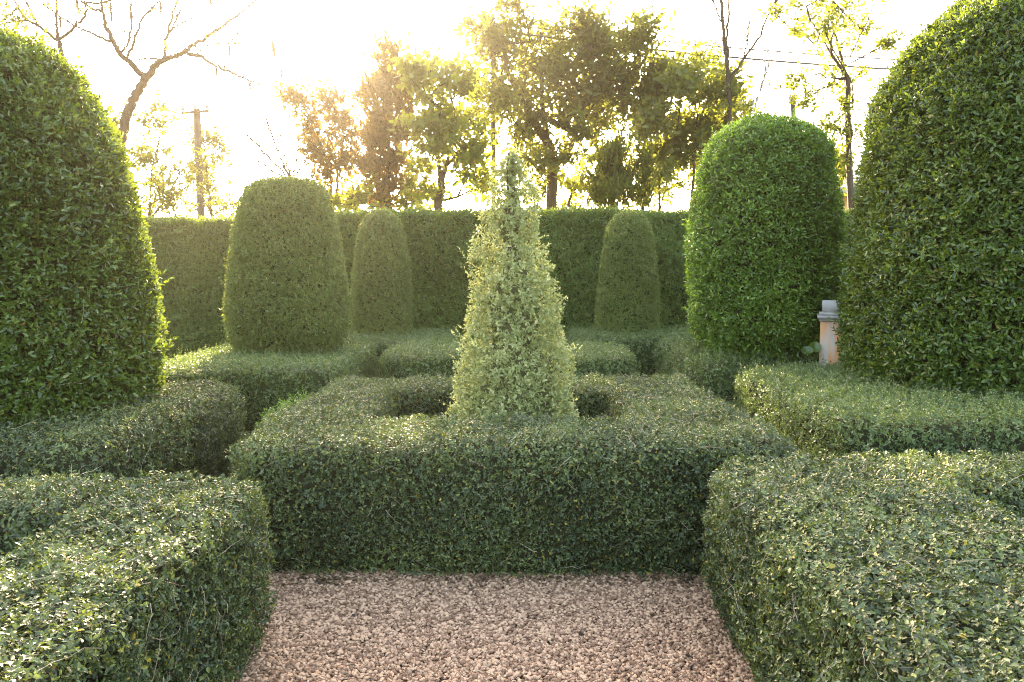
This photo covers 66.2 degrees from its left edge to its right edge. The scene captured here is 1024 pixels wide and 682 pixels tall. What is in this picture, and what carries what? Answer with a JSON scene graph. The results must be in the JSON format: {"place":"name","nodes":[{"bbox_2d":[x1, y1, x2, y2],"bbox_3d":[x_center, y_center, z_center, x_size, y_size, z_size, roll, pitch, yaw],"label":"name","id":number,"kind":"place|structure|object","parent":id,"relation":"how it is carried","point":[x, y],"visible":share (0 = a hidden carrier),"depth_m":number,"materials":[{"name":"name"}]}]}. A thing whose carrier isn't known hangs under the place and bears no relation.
{"place":"outdoors","nodes":[
{"label":"outdoors","id":0,"kind":"place"},
{"bbox_2d":[167,357,745,681],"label":"ground","id":1,"kind":"structure","parent":0,"point":[582,634],"depth_m":3.42,"materials":[{"name":"soil"}]},
{"bbox_2d":[0,0,107,56],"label":"bare tree","id":2,"kind":"object","parent":1,"relation":"on","point":[25,28],"visible":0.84,"depth_m":14.07,"materials":[{"name":"brown plant"}]},
{"bbox_2d":[0,19,179,434],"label":"topiary dome","id":3,"kind":"structure","parent":1,"relation":"on","point":[82,322],"depth_m":4.81,"materials":[{"name":"green plant"}]},
{"bbox_2d":[0,370,247,492],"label":"box hedge","id":4,"kind":"object","parent":1,"relation":"on","point":[173,429],"visible":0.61,"depth_m":4.64,"materials":[{"name":"green plant"}]},
{"bbox_2d":[0,464,277,681],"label":"box hedge","id":5,"kind":"object","parent":1,"relation":"on","point":[124,580],"visible":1,"depth_m":2.58,"materials":[{"name":"green plant"}]},
{"bbox_2d":[103,89,225,216],"bbox_3d":[-7.656,-2.583,17.288,2.146,5.459,2.492,0,5,0],"label":"sparse tree","id":6,"kind":"object","parent":1,"relation":"on","point":[166,198],"visible":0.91,"depth_m":17.00,"materials":[{"name":"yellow plant"}]},
{"bbox_2d":[37,0,292,147],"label":"bare tree","id":7,"kind":"object","parent":1,"relation":"on","point":[141,85],"visible":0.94,"depth_m":16.08,"materials":[{"name":"brown plant"}]},
{"bbox_2d":[144,212,234,357],"bbox_3d":[-8.371,-1.082,15.009,9.421,2.828,1.133,0,5,0],"label":"tall hedge","id":8,"kind":"object","parent":1,"relation":"on","point":[190,253],"visible":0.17,"depth_m":14.62,"materials":[{"name":"green plant"}]},
{"bbox_2d":[181,103,208,219],"bbox_3d":[-7.843,-2.995,19.772,0.697,5.823,0.291,0,5,0],"label":"power pole","id":9,"kind":"object","parent":1,"relation":"on","point":[196,112],"visible":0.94,"depth_m":19.61,"materials":[{"name":"concrete"}]},
{"bbox_2d":[88,79,181,105],"bbox_3d":[-9.880,-6.195,17.958,4.503,1.013,0.016,-4,6,-39],"label":"power line","id":10,"kind":"object","parent":9,"relation":"attached to","point":[129,92],"visible":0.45,"depth_m":18.55,"materials":[{"name":"black metal"}]},
{"bbox_2d":[91,88,193,104],"bbox_3d":[-9.742,-6.005,17.975,4.755,0.616,0.016,-4,6,-37],"label":"power line","id":11,"kind":"object","parent":9,"relation":"attached to","point":[141,98],"visible":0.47,"depth_m":18.70,"materials":[{"name":"black metal"}]},
{"bbox_2d":[199,49,469,109],"bbox_3d":[-4.347,-6.283,18.884,7.067,1.310,0.011,1,5,8],"label":"power line","id":12,"kind":"object","parent":9,"relation":"attached to","point":[270,109],"visible":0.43,"depth_m":19.22,"materials":[{"name":"black metal"}]},
{"bbox_2d":[171,113,237,219],"bbox_3d":[-7.973,-3.033,20.628,2.264,5.781,1.628,0,5,0],"label":"sparse tree","id":13,"kind":"object","parent":1,"relation":"on","point":[213,141],"visible":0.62,"depth_m":20.47,"materials":[{"name":"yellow plant"}]},
{"bbox_2d":[203,179,246,217],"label":"sparse tree","id":14,"kind":"object","parent":1,"relation":"on","point":[217,201],"visible":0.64,"depth_m":17.62,"materials":[{"name":"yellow plant"}]},
{"bbox_2d":[162,336,379,441],"bbox_3d":[-2.552,0.418,8.385,1.989,0.916,2.849,0,5,0],"label":"box hedge","id":15,"kind":"object","parent":1,"relation":"on","point":[264,380],"visible":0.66,"depth_m":7.15,"materials":[{"name":"green plant"}]},
{"bbox_2d":[232,98,321,176],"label":"bare shrub","id":16,"kind":"object","parent":1,"relation":"on","point":[288,172],"visible":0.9,"depth_m":15.73,"materials":[{"name":"brown plant"}]},
{"bbox_2d":[253,384,311,432],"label":"shrub","id":17,"kind":"object","parent":1,"relation":"on","point":[283,404],"visible":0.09,"depth_m":6.18,"materials":[{"name":"green plant"}]},
{"bbox_2d":[219,170,353,357],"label":"topiary dome","id":18,"kind":"structure","parent":1,"relation":"on","point":[286,284],"depth_m":8.46,"materials":[{"name":"green plant"}]},
{"bbox_2d":[273,72,378,194],"bbox_3d":[-3.901,-2.778,16.835,1.995,5.934,2.454,0,5,0],"label":"tree","id":19,"kind":"object","parent":1,"relation":"on","point":[321,156],"visible":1,"depth_m":16.25,"materials":[{"name":"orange plant"}]},
{"bbox_2d":[317,171,444,211],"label":"bush","id":20,"kind":"object","parent":1,"relation":"on","point":[352,198],"visible":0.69,"depth_m":16.58,"materials":[{"name":"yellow plant"}]},
{"bbox_2d":[349,209,413,339],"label":"topiary dome","id":21,"kind":"structure","parent":1,"relation":"on","point":[381,296],"depth_m":10.95,"materials":[{"name":"green plant"}]},
{"bbox_2d":[349,27,425,209],"bbox_3d":[-2.789,-3.407,17.709,1.779,7.064,1.954,0,5,0],"label":"conifer tree","id":22,"kind":"object","parent":1,"relation":"on","point":[374,93],"visible":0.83,"depth_m":17.26,"materials":[{"name":"green plant"}]},
{"bbox_2d":[345,325,460,377],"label":"box hedge","id":23,"kind":"object","parent":1,"relation":"on","point":[380,341],"visible":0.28,"depth_m":10.39,"materials":[{"name":"green plant"}]},
{"bbox_2d":[385,44,506,211],"bbox_3d":[-1.266,-2.963,16.099,2.484,6.460,2.941,0,5,0],"label":"leafy tree","id":24,"kind":"object","parent":1,"relation":"on","point":[443,121],"visible":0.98,"depth_m":15.31,"materials":[{"name":"green plant"}]},
{"bbox_2d":[473,17,503,208],"bbox_3d":[-0.542,-3.802,18.676,0.720,7.620,0.248,0,5,0],"label":"power pole","id":25,"kind":"object","parent":1,"relation":"on","point":[493,124],"visible":0.2,"depth_m":18.58,"materials":[{"name":"concrete"}]},
{"bbox_2d":[234,33,473,103],"bbox_3d":[-4.197,-6.522,18.863,6.772,1.452,0.011,1,5,8],"label":"power line","id":26,"kind":"object","parent":25,"relation":"attached to","point":[343,86],"visible":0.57,"depth_m":18.88,"materials":[{"name":"black metal"}]},
{"bbox_2d":[507,32,887,69],"bbox_3d":[8.184,-7.159,19.880,17.127,0.443,0.048,-1,5,-11],"label":"power line","id":27,"kind":"object","parent":25,"relation":"attached to","point":[672,51],"visible":0.33,"depth_m":19.54,"materials":[{"name":"black metal"}]},
{"bbox_2d":[503,24,897,59],"bbox_3d":[8.177,-7.366,19.862,17.112,0.350,0.033,-1,5,-11],"label":"power line","id":28,"kind":"object","parent":25,"relation":"attached to","point":[759,49],"visible":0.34,"depth_m":19.54,"materials":[{"name":"black metal"}]},
{"bbox_2d":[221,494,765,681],"bbox_3d":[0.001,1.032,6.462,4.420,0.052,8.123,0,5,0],"label":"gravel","id":29,"kind":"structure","parent":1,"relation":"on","point":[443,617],"depth_m":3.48,"materials":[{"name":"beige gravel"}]},
{"bbox_2d":[268,573,738,681],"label":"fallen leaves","id":30,"kind":"object","parent":1,"relation":"on","point":[320,579],"visible":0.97,"depth_m":4.04,"materials":[{"name":"brown plant"}]},
{"bbox_2d":[434,139,582,429],"bbox_3d":[-0.009,-0.112,5.359,1.068,2.490,1.043,0,5,0],"label":"topiary cone","id":31,"kind":"object","parent":1,"relation":"on","point":[515,374],"visible":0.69,"depth_m":5.18,"materials":[{"name":"green plant"}]},
{"bbox_2d":[377,332,640,383],"bbox_3d":[-0.036,0.375,8.965,2.925,0.910,1.737,0,5,0],"label":"box hedge","id":32,"kind":"object","parent":1,"relation":"on","point":[408,359],"visible":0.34,"depth_m":8.29,"materials":[{"name":"green plant"}]},
{"bbox_2d":[225,368,799,580],"bbox_3d":[0.005,0.720,5.393,3.127,0.900,2.928,0,5,0],"label":"box hedge","id":33,"kind":"object","parent":1,"relation":"on","point":[350,472],"visible":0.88,"depth_m":4.11,"materials":[{"name":"green plant"}]},
{"bbox_2d":[451,0,680,209],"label":"spreading tree","id":34,"kind":"object","parent":1,"relation":"on","point":[590,94],"visible":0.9,"depth_m":17.74,"materials":[{"name":"green plant"}]},
{"bbox_2d":[335,202,852,343],"bbox_3d":[4.212,-0.954,13.416,15.741,2.834,1.135,0,5,0],"label":"tall hedge","id":35,"kind":"object","parent":1,"relation":"on","point":[440,278],"visible":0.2,"depth_m":12.98,"materials":[{"name":"green plant"}]},
{"bbox_2d":[578,122,648,208],"bbox_3d":[1.962,-1.994,15.422,1.361,4.624,1.831,0,5,0],"label":"dark conifer","id":36,"kind":"object","parent":1,"relation":"on","point":[613,179],"visible":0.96,"depth_m":15.03,"materials":[{"name":"green plant"}]},
{"bbox_2d":[557,135,676,209],"bbox_3d":[2.801,-3.086,21.763,3.872,5.696,3.804,0,5,0],"label":"yellow shrub","id":37,"kind":"object","parent":1,"relation":"on","point":[573,185],"visible":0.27,"depth_m":20.91,"materials":[{"name":"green plant"}]},
{"bbox_2d":[593,210,661,338],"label":"topiary dome","id":38,"kind":"structure","parent":1,"relation":"on","point":[628,295],"depth_m":11.14,"materials":[{"name":"green plant"}]},
{"bbox_2d":[563,320,694,381],"bbox_3d":[1.836,0.169,11.303,2.204,0.916,1.790,0,5,0],"label":"box hedge","id":39,"kind":"object","parent":1,"relation":"on","point":[642,345],"visible":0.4,"depth_m":10.59,"materials":[{"name":"green plant"}]},
{"bbox_2d":[629,137,660,209],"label":"tree","id":40,"kind":"object","parent":1,"relation":"on","point":[644,161],"visible":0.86,"depth_m":15.45,"materials":[{"name":"green plant"}]},
{"bbox_2d":[600,34,752,210],"bbox_3d":[3.803,-3.464,17.749,3.486,7.163,3.321,0,5,0],"label":"slender tree","id":41,"kind":"object","parent":1,"relation":"on","point":[676,131],"visible":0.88,"depth_m":17.16,"materials":[{"name":"green plant"}]},
{"bbox_2d":[670,42,761,194],"bbox_3d":[5.175,-3.647,19.642,1.817,7.170,2.888,4,6,37],"label":"slender tree","id":42,"kind":"object","parent":1,"relation":"on","point":[747,105],"visible":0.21,"depth_m":19.13,"materials":[{"name":"green plant"}]},
{"bbox_2d":[651,331,818,418],"bbox_3d":[2.902,0.366,9.078,2.268,0.902,2.691,0,5,0],"label":"box hedge","id":43,"kind":"object","parent":1,"relation":"on","point":[694,362],"visible":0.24,"depth_m":8.19,"materials":[{"name":"green plant"}]},
{"bbox_2d":[705,0,778,124],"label":"bare tree","id":44,"kind":"object","parent":1,"relation":"on","point":[726,53],"visible":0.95,"depth_m":16.51,"materials":[{"name":"brown plant"}]},
{"bbox_2d":[681,102,847,366],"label":"topiary dome","id":45,"kind":"structure","parent":1,"relation":"on","point":[766,232],"depth_m":8.04,"materials":[{"name":"green plant"}]},
{"bbox_2d":[750,21,786,112],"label":"bare tree","id":46,"kind":"object","parent":1,"relation":"on","point":[764,75],"visible":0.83,"depth_m":16.07,"materials":[{"name":"brown plant"}]},
{"bbox_2d":[788,94,796,115],"bbox_3d":[7.525,-3.300,20.737,0.727,6.272,0.267,0,5,0],"label":"power pole","id":47,"kind":"object","parent":1,"relation":"on","point":[791,105],"visible":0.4,"depth_m":20.49,"materials":[{"name":"concrete"}]},
{"bbox_2d":[802,342,820,364],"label":"round leaf plant","id":48,"kind":"object","parent":1,"relation":"on","point":[811,349],"visible":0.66,"depth_m":7.73,"materials":[{"name":"green plant"}]},
{"bbox_2d":[817,300,840,367],"bbox_3d":[3.263,0.258,7.825,0.440,1.322,0.320,2,5,21],"label":"stone pedestal","id":49,"kind":"object","parent":1,"relation":"on","point":[828,340],"visible":0.31,"depth_m":7.71,"materials":[{"name":"beige stone"}]},
{"bbox_2d":[757,0,906,209],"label":"airy tree","id":50,"kind":"object","parent":1,"relation":"on","point":[846,157],"visible":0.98,"depth_m":15.53,"materials":[{"name":"green plant"}]},
{"bbox_2d":[831,137,859,195],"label":"tree","id":51,"kind":"object","parent":1,"relation":"on","point":[843,174],"visible":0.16,"depth_m":16.54,"materials":[{"name":"green plant"}]},
{"bbox_2d":[687,443,1023,681],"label":"box hedge","id":52,"kind":"object","parent":1,"relation":"on","point":[909,567],"visible":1,"depth_m":2.60,"materials":[{"name":"green plant"}]},
{"bbox_2d":[732,352,1023,474],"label":"box hedge","id":53,"kind":"object","parent":1,"relation":"on","point":[809,408],"visible":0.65,"depth_m":5.18,"materials":[{"name":"green plant"}]},
{"bbox_2d":[827,0,1023,400],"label":"topiary dome","id":54,"kind":"structure","parent":1,"relation":"on","point":[931,287],"depth_m":6.11,"materials":[{"name":"green plant"}]},
{"bbox_2d":[0,0,954,217],"label":"sky","id":55,"kind":"structure","parent":0,"point":[314,37],"materials":[{"name":"white"}]},
{"bbox_2d":[837,169,858,210],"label":"garden house","id":56,"kind":"structure","parent":0,"point":[845,192],"depth_m":27.18,"materials":[{"name":"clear glass"}]}
]}

